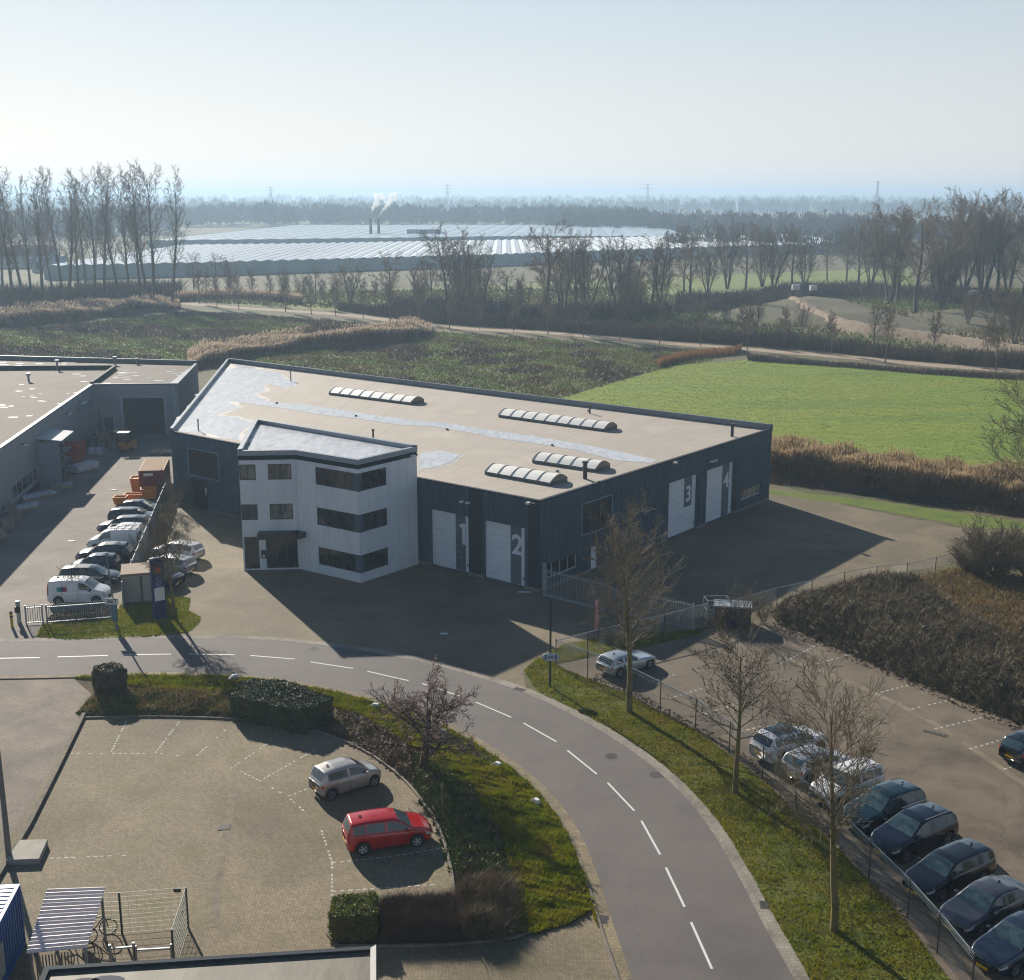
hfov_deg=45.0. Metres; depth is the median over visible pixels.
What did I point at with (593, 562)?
door
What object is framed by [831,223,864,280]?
bare tree
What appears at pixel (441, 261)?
bare tree
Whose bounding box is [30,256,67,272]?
farm building
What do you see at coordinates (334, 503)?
office block
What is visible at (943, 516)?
grass strip
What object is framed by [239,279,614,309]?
field
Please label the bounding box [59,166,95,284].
poplar tree
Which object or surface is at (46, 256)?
poplar tree
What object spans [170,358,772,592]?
warehouse
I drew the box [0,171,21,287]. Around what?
poplar tree
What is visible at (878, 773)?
parked car
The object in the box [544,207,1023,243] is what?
wood
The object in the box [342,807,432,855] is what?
parked car
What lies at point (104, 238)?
poplar tree
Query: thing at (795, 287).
white box trailer
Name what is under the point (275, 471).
window
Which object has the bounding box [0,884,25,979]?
shipping container
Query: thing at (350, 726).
ground cover
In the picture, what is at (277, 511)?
window
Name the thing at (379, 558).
window
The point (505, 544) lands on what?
door
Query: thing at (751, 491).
window
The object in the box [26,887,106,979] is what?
bicycle shelter
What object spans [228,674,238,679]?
marker block
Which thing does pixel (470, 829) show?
ground cover
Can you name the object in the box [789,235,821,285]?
willow tree
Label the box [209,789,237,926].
gutter
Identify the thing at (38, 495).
wrapped bundle
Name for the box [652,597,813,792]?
street tree
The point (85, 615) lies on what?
planting strip
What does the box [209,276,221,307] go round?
avenue tree
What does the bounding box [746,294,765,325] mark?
willow tree
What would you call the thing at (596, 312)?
scrub
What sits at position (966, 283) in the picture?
willow tree
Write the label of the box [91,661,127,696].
ball hedge
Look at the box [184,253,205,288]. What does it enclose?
bare tree
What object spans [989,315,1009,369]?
avenue tree
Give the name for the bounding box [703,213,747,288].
willow tree
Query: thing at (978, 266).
willow tree
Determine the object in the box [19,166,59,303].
poplar tree
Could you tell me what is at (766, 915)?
gutter
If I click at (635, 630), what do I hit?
wire fence
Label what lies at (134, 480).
skip bin
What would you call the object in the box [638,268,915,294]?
field
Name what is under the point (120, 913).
panel fence
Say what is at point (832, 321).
avenue tree
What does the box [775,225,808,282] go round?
bare tree
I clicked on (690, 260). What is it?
bare tree
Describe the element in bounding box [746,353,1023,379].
scrub
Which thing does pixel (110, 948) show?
rail
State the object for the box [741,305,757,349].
avenue tree
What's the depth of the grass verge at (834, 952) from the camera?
55.17 m
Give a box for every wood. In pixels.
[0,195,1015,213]
[0,202,179,239]
[109,200,649,225]
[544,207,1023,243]
[662,223,912,256]
[738,195,822,206]
[834,198,885,206]
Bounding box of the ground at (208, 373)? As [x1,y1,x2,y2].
[0,201,1023,972]
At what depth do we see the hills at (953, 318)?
290.11 m
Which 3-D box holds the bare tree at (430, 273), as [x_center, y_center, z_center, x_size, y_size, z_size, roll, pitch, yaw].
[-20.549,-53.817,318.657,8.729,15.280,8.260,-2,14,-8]
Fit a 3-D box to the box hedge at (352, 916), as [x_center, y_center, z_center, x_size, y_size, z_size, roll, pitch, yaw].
[-6.382,17.265,50.043,2.160,1.472,2.085,0,13,0]
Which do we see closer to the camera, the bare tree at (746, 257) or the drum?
the drum
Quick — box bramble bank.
[770,567,1023,725]
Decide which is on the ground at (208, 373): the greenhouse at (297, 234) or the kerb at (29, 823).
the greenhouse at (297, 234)
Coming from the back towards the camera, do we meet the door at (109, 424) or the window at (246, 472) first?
the door at (109, 424)
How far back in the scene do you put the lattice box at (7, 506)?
114.64 m
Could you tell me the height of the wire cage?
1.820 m
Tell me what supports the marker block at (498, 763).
on the grass verge at (512, 841)
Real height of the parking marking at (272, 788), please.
0.001 m
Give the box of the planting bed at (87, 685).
[74,678,591,943]
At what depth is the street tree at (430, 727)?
62.73 m
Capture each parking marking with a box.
[49,721,439,902]
[647,629,1017,768]
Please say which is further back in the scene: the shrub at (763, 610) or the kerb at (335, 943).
the shrub at (763, 610)
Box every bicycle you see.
[89,928,97,943]
[92,915,117,934]
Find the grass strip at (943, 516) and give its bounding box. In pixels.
[769,490,1023,528]
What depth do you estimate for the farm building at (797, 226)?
911.11 m
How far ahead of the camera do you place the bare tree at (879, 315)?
245.61 m
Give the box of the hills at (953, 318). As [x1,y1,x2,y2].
[901,309,1023,331]
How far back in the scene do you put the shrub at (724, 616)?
84.91 m
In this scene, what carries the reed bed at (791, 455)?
on the ground at (208, 373)
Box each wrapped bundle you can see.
[15,500,39,510]
[22,489,56,501]
[50,481,73,488]
[69,460,99,474]
[88,446,103,456]
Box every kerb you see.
[0,674,619,979]
[0,712,85,877]
[78,715,532,947]
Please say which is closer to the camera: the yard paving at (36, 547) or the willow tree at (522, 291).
the yard paving at (36, 547)
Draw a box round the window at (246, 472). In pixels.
[239,464,255,479]
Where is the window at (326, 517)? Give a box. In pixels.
[317,507,354,531]
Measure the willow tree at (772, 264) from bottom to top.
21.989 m
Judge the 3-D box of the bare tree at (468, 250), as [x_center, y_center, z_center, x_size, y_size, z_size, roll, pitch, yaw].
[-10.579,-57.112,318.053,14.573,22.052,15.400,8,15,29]
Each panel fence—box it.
[93,887,188,933]
[171,887,187,957]
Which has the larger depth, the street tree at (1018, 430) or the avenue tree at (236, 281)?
the avenue tree at (236, 281)
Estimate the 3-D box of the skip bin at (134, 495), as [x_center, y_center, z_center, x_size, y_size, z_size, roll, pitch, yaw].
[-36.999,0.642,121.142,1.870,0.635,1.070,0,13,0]
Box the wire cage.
[703,595,729,623]
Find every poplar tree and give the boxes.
[0,165,21,305]
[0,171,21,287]
[0,185,12,287]
[7,174,40,289]
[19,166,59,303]
[28,166,65,291]
[28,183,52,286]
[52,167,86,291]
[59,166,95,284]
[60,179,92,284]
[66,170,104,291]
[88,162,120,298]
[90,165,122,288]
[104,165,136,285]
[115,161,150,298]
[119,157,149,289]
[132,163,170,293]
[162,167,191,300]
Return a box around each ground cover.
[76,684,233,719]
[329,709,419,782]
[408,753,515,890]
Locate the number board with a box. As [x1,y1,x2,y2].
[105,598,118,603]
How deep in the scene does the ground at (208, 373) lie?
295.04 m
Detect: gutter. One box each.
[0,635,810,979]
[0,672,632,979]
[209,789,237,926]
[777,656,1023,786]
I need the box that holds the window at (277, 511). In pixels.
[270,504,292,518]
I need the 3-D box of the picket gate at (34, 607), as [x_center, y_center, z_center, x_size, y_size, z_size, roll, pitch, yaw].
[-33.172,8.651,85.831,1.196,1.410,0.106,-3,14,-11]
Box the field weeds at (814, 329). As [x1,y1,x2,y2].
[632,288,1023,353]
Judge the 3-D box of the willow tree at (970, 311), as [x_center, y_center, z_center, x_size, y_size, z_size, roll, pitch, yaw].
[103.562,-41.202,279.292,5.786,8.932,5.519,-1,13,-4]
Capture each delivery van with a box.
[47,575,110,605]
[86,524,142,548]
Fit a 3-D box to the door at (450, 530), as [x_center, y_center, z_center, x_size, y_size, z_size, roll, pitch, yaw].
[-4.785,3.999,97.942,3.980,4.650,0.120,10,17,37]
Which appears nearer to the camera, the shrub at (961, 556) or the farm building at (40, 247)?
the shrub at (961, 556)
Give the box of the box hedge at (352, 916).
[327,889,378,944]
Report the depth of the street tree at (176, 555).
85.51 m
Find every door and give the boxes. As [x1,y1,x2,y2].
[103,417,114,435]
[123,398,165,434]
[193,478,207,508]
[244,537,259,568]
[266,539,298,567]
[432,509,468,571]
[486,520,524,585]
[591,546,596,568]
[668,474,695,537]
[705,462,732,521]
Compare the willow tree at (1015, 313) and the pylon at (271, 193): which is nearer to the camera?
the willow tree at (1015, 313)
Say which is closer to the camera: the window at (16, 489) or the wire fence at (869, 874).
the wire fence at (869, 874)
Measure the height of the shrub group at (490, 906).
1.539 m
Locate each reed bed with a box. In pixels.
[0,292,179,326]
[174,288,302,303]
[187,315,431,366]
[657,344,741,367]
[770,433,1023,512]
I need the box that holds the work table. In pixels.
[107,430,126,438]
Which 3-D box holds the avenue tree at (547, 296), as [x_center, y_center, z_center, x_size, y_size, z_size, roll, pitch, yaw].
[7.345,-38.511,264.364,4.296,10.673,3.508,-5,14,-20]
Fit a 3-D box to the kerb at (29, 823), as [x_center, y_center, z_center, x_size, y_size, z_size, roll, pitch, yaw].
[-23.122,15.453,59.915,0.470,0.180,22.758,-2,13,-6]
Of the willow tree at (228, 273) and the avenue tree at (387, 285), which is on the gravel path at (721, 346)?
the avenue tree at (387, 285)
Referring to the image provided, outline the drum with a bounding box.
[93,439,98,446]
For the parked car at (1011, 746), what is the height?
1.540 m
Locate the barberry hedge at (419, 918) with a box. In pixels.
[371,883,471,944]
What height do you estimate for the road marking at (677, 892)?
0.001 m
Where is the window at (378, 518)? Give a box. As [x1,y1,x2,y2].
[363,508,386,531]
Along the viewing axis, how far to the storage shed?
126.82 m
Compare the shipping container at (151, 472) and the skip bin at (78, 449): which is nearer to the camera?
the shipping container at (151, 472)
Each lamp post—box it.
[0,752,11,857]
[105,552,117,629]
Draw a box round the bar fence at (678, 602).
[607,586,694,629]
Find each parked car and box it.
[58,564,121,585]
[71,552,121,569]
[75,541,134,562]
[96,514,149,531]
[100,522,145,533]
[107,506,159,519]
[121,499,164,511]
[145,553,197,574]
[150,539,204,559]
[164,566,184,587]
[309,757,380,800]
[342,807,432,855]
[596,649,655,677]
[749,723,826,764]
[780,744,850,785]
[809,757,884,806]
[840,778,926,834]
[868,798,958,862]
[902,837,995,901]
[937,874,1023,937]
[969,909,1023,977]
[998,728,1023,765]
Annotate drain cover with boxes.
[218,824,230,829]
[513,687,525,690]
[599,914,608,923]
[759,900,769,908]
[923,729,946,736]
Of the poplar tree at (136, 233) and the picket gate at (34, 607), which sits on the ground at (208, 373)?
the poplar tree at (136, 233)
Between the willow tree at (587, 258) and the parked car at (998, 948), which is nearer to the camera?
the parked car at (998, 948)
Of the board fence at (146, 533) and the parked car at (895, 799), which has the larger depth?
the board fence at (146, 533)
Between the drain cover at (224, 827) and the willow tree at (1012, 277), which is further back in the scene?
the willow tree at (1012, 277)
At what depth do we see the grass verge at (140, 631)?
85.72 m
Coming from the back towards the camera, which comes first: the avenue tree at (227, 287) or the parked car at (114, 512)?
the avenue tree at (227, 287)
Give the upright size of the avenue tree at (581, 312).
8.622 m
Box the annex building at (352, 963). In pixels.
[39,945,375,979]
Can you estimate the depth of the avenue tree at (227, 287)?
350.31 m
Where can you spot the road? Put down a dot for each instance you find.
(652, 916)
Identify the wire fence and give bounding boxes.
[555,602,709,660]
[555,639,975,979]
[723,550,962,612]
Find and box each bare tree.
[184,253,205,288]
[202,252,227,283]
[305,264,326,299]
[324,267,348,301]
[368,249,410,303]
[413,222,462,303]
[416,252,446,305]
[438,225,498,303]
[490,268,519,311]
[515,217,580,321]
[560,235,597,310]
[632,237,689,303]
[666,224,715,294]
[674,227,702,291]
[731,221,769,288]
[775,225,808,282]
[820,231,842,279]
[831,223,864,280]
[835,219,879,286]
[862,207,929,300]
[866,293,891,344]
[886,195,958,313]
[967,187,1023,294]
[975,281,1014,333]
[996,212,1023,307]
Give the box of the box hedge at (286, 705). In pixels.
[229,677,335,734]
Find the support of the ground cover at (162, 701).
on the planting bed at (87, 685)
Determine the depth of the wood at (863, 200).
2662.29 m
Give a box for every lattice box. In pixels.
[0,515,15,530]
[0,525,6,539]
[2,502,16,510]
[2,507,21,521]
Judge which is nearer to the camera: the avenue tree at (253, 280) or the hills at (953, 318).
the hills at (953, 318)
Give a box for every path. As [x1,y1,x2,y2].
[180,302,1023,372]
[788,296,1023,354]
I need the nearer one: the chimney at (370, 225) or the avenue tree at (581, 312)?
the avenue tree at (581, 312)
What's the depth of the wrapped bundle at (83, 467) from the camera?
132.74 m
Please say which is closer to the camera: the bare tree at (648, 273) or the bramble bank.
the bramble bank
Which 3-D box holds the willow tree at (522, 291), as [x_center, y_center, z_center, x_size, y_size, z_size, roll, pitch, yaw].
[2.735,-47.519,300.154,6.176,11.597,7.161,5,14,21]
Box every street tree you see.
[128,497,197,618]
[351,654,492,770]
[575,485,687,712]
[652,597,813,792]
[753,649,896,931]
[976,361,1023,504]
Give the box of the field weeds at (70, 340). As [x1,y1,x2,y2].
[0,311,720,395]
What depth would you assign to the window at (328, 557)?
96.24 m
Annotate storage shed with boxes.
[36,429,73,485]
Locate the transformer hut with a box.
[120,562,151,603]
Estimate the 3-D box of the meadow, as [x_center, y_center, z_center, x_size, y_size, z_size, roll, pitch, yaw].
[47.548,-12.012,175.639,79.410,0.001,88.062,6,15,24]
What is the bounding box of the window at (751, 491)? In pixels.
[741,484,758,499]
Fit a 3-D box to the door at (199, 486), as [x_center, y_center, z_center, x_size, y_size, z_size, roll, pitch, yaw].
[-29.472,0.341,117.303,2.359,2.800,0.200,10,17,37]
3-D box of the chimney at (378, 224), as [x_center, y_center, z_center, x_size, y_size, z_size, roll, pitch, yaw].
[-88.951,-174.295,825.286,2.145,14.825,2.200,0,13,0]
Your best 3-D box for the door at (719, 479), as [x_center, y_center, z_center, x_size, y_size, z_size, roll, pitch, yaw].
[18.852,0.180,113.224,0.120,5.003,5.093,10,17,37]
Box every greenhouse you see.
[43,234,850,279]
[147,225,680,247]
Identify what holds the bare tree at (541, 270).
on the ground at (208, 373)
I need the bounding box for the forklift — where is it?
[107,430,136,451]
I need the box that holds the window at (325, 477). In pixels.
[316,467,353,490]
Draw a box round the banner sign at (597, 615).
[593,599,599,642]
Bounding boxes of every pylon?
[266,187,274,199]
[444,184,450,210]
[645,184,650,199]
[875,181,879,200]
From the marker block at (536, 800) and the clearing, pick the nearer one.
the marker block at (536, 800)
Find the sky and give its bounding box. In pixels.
[0,0,1023,200]
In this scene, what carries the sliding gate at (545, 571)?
on the yard paving at (496, 629)
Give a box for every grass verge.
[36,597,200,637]
[80,677,593,933]
[524,630,948,979]
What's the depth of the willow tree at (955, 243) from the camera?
362.03 m
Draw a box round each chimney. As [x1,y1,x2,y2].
[369,217,371,233]
[377,217,379,233]
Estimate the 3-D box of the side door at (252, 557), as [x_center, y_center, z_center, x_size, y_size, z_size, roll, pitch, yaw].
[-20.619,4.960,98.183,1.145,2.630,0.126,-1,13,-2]
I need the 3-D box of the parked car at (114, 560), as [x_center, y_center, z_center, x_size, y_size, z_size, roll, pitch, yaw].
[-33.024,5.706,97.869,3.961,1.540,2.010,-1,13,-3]
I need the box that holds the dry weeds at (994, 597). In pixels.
[915,565,1023,637]
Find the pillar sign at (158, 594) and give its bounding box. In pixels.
[149,556,166,619]
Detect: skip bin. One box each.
[63,441,85,463]
[112,495,127,505]
[123,492,142,498]
[129,475,139,491]
[140,486,156,499]
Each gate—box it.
[24,604,43,624]
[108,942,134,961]
[542,562,608,611]
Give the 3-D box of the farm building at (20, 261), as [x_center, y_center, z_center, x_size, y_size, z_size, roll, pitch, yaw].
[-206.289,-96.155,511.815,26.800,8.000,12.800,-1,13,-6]
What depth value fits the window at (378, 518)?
95.47 m
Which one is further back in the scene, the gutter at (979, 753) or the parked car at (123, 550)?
the parked car at (123, 550)
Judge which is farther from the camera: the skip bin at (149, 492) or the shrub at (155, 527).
the skip bin at (149, 492)
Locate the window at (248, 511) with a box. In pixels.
[241,504,257,519]
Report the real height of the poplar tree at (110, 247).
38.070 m
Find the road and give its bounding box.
[0,638,793,979]
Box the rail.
[134,943,171,960]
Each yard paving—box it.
[0,435,175,641]
[0,678,91,853]
[112,483,970,693]
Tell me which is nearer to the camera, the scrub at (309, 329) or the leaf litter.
the leaf litter
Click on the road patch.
(655, 775)
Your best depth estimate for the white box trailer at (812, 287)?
357.24 m
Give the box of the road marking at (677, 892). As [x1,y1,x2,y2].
[0,654,712,968]
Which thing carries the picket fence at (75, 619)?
on the yard paving at (36, 547)
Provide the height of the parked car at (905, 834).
1.700 m
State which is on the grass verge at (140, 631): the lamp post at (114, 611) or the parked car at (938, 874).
the lamp post at (114, 611)
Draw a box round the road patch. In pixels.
[649,772,663,777]
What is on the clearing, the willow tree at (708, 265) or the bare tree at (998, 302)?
the bare tree at (998, 302)
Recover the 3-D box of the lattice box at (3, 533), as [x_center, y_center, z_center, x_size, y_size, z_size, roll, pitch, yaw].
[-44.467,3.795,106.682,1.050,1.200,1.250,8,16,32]
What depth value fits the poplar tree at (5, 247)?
319.52 m
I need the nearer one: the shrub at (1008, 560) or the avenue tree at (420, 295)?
the shrub at (1008, 560)
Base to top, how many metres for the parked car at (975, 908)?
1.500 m
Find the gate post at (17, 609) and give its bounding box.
[14,600,21,622]
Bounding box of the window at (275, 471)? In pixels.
[268,464,291,479]
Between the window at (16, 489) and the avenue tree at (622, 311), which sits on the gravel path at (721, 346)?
the avenue tree at (622, 311)
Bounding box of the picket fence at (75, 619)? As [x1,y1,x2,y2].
[45,600,111,623]
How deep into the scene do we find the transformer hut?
90.32 m
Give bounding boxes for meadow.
[562,359,1023,467]
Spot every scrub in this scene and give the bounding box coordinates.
[0,275,191,307]
[292,319,363,334]
[336,299,1023,369]
[380,291,677,320]
[670,278,1023,314]
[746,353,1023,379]
[770,472,1023,517]
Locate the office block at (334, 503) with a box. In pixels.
[237,418,418,582]
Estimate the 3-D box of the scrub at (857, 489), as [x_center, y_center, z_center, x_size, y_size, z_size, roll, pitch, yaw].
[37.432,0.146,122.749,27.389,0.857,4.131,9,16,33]
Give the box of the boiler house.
[406,228,441,233]
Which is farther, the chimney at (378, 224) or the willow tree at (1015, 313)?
the chimney at (378, 224)
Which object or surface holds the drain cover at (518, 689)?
on the gutter at (766, 915)
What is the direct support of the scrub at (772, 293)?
on the ground at (208, 373)
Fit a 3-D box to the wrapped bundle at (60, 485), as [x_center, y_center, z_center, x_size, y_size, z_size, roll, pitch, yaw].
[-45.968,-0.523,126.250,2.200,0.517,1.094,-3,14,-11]
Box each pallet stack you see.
[98,433,110,448]
[149,449,171,454]
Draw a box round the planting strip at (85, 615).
[45,608,110,622]
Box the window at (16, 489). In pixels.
[12,467,37,499]
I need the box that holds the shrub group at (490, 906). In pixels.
[447,863,531,942]
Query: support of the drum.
on the yard paving at (36, 547)
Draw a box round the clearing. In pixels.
[722,320,1023,345]
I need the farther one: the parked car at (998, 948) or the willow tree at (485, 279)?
the willow tree at (485, 279)
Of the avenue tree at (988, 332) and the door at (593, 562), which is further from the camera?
the avenue tree at (988, 332)
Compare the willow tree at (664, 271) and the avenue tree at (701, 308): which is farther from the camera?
the willow tree at (664, 271)
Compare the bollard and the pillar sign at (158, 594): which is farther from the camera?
the pillar sign at (158, 594)
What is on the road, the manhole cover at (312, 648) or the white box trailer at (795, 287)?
the manhole cover at (312, 648)
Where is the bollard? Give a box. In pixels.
[9,611,13,626]
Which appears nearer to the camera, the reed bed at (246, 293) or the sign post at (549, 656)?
the sign post at (549, 656)
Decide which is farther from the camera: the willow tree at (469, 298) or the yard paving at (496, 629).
the willow tree at (469, 298)
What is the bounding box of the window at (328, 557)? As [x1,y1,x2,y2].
[319,547,355,571]
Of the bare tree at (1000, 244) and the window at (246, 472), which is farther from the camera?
the bare tree at (1000, 244)
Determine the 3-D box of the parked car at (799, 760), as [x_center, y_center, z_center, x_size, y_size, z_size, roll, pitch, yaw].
[15.682,13.871,63.572,3.961,1.540,2.010,-8,16,-31]
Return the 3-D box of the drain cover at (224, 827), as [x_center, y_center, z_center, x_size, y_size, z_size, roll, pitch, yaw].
[-13.566,15.896,58.326,0.550,0.016,0.500,-1,13,-6]
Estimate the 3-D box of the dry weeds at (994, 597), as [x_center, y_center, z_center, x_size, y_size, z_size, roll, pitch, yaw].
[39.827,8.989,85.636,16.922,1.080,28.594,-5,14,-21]
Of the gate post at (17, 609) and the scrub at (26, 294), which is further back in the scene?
the scrub at (26, 294)
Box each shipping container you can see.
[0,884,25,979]
[138,458,170,495]
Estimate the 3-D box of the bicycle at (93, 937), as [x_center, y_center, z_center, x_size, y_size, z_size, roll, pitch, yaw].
[-17.355,17.601,49.028,1.760,1.085,0.560,-4,14,-17]
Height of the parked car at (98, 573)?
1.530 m
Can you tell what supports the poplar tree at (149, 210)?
on the ground at (208, 373)
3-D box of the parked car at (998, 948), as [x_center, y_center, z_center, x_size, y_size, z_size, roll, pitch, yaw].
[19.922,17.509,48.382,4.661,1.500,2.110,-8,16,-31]
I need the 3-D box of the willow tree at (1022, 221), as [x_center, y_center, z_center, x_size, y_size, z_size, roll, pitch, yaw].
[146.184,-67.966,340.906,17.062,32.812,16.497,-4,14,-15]
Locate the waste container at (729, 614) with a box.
[714,599,751,626]
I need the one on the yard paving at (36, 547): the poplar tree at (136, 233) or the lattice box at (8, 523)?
the lattice box at (8, 523)
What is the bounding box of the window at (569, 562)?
[547,554,575,577]
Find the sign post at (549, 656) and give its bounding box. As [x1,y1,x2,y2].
[542,599,558,686]
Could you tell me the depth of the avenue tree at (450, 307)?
275.59 m
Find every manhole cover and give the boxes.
[306,646,320,650]
[602,752,619,759]
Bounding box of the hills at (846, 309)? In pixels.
[709,296,955,334]
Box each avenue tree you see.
[192,268,205,302]
[201,270,210,291]
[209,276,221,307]
[224,276,232,291]
[230,274,243,308]
[245,268,256,298]
[264,273,274,300]
[277,271,291,311]
[303,276,316,314]
[317,279,327,308]
[326,276,341,315]
[356,280,370,318]
[369,279,380,305]
[382,277,396,321]
[413,278,426,318]
[444,284,457,328]
[474,288,487,328]
[507,294,520,330]
[537,286,556,333]
[575,296,590,336]
[614,288,630,339]
[652,297,670,343]
[694,299,710,345]
[735,302,750,338]
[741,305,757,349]
[777,305,791,338]
[824,309,840,353]
[876,304,900,361]
[927,309,945,352]
[980,317,998,356]
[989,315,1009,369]
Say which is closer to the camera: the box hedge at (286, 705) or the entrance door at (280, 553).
the box hedge at (286, 705)
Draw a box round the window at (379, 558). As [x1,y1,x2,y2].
[364,547,387,571]
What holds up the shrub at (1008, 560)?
on the ground at (208, 373)
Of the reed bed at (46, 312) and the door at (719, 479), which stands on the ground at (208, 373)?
the reed bed at (46, 312)
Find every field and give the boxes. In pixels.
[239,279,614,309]
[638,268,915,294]
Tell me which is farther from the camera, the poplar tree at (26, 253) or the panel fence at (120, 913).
the poplar tree at (26, 253)
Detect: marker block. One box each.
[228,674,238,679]
[491,761,501,766]
[531,797,540,804]
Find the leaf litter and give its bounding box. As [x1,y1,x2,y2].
[591,622,1021,921]
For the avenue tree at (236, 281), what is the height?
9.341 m
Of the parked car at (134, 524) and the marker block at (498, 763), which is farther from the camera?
the parked car at (134, 524)
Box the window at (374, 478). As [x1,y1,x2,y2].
[362,467,385,490]
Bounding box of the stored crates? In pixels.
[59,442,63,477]
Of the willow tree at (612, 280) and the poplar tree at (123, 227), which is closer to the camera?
the willow tree at (612, 280)
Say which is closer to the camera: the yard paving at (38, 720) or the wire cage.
the yard paving at (38, 720)
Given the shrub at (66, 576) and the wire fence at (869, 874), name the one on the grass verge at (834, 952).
the wire fence at (869, 874)
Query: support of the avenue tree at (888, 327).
on the gravel path at (721, 346)
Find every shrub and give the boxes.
[56,563,84,588]
[140,512,169,542]
[155,496,178,528]
[162,469,193,510]
[712,598,733,627]
[714,574,771,631]
[750,589,776,622]
[947,538,1006,573]
[954,507,1023,578]
[989,519,1023,575]
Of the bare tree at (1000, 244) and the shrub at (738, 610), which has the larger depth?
the bare tree at (1000, 244)
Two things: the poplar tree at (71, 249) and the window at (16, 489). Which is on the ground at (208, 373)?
the poplar tree at (71, 249)
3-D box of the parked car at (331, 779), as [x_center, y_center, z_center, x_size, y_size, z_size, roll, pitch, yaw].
[-8.322,14.218,62.072,3.621,1.560,1.960,-10,16,-35]
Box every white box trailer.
[791,284,799,292]
[809,285,816,292]
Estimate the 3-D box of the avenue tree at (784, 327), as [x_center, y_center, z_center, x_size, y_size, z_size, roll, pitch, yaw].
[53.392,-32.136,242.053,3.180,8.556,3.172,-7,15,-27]
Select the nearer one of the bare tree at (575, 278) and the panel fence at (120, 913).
the panel fence at (120, 913)
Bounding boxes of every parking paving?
[0,718,615,979]
[557,618,1023,979]
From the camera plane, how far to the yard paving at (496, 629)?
94.04 m
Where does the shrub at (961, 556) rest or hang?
on the ground at (208, 373)
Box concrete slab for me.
[6,839,47,865]
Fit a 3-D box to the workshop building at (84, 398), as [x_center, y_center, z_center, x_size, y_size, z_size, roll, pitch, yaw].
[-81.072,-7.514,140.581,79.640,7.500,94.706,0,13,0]
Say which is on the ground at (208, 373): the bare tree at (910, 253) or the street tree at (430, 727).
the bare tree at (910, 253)
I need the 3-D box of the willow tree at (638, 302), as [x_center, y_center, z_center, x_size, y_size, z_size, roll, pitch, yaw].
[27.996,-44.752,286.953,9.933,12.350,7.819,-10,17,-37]
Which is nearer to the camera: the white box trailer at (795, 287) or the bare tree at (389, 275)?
the bare tree at (389, 275)
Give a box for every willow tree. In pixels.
[220,256,240,288]
[274,267,292,290]
[290,274,309,300]
[338,259,368,302]
[406,258,429,303]
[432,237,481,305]
[449,263,481,313]
[459,246,503,308]
[510,272,533,310]
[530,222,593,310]
[569,228,608,308]
[592,231,639,308]
[606,234,653,304]
[612,270,652,323]
[642,228,689,307]
[689,232,727,293]
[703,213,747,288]
[719,295,735,323]
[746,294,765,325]
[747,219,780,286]
[749,221,800,285]
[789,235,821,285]
[792,300,814,331]
[850,207,889,286]
[859,199,934,302]
[914,207,978,301]
[923,188,979,294]
[923,236,974,308]
[931,187,1005,291]
[944,185,1020,293]
[957,289,982,323]
[979,192,1023,292]
[996,286,1023,343]
[1010,192,1023,262]
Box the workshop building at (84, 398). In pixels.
[0,355,198,518]
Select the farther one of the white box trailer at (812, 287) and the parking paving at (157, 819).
the white box trailer at (812, 287)
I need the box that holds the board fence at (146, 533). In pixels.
[121,484,166,606]
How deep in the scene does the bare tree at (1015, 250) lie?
317.00 m
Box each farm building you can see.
[0,248,49,267]
[13,245,58,255]
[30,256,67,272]
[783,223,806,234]

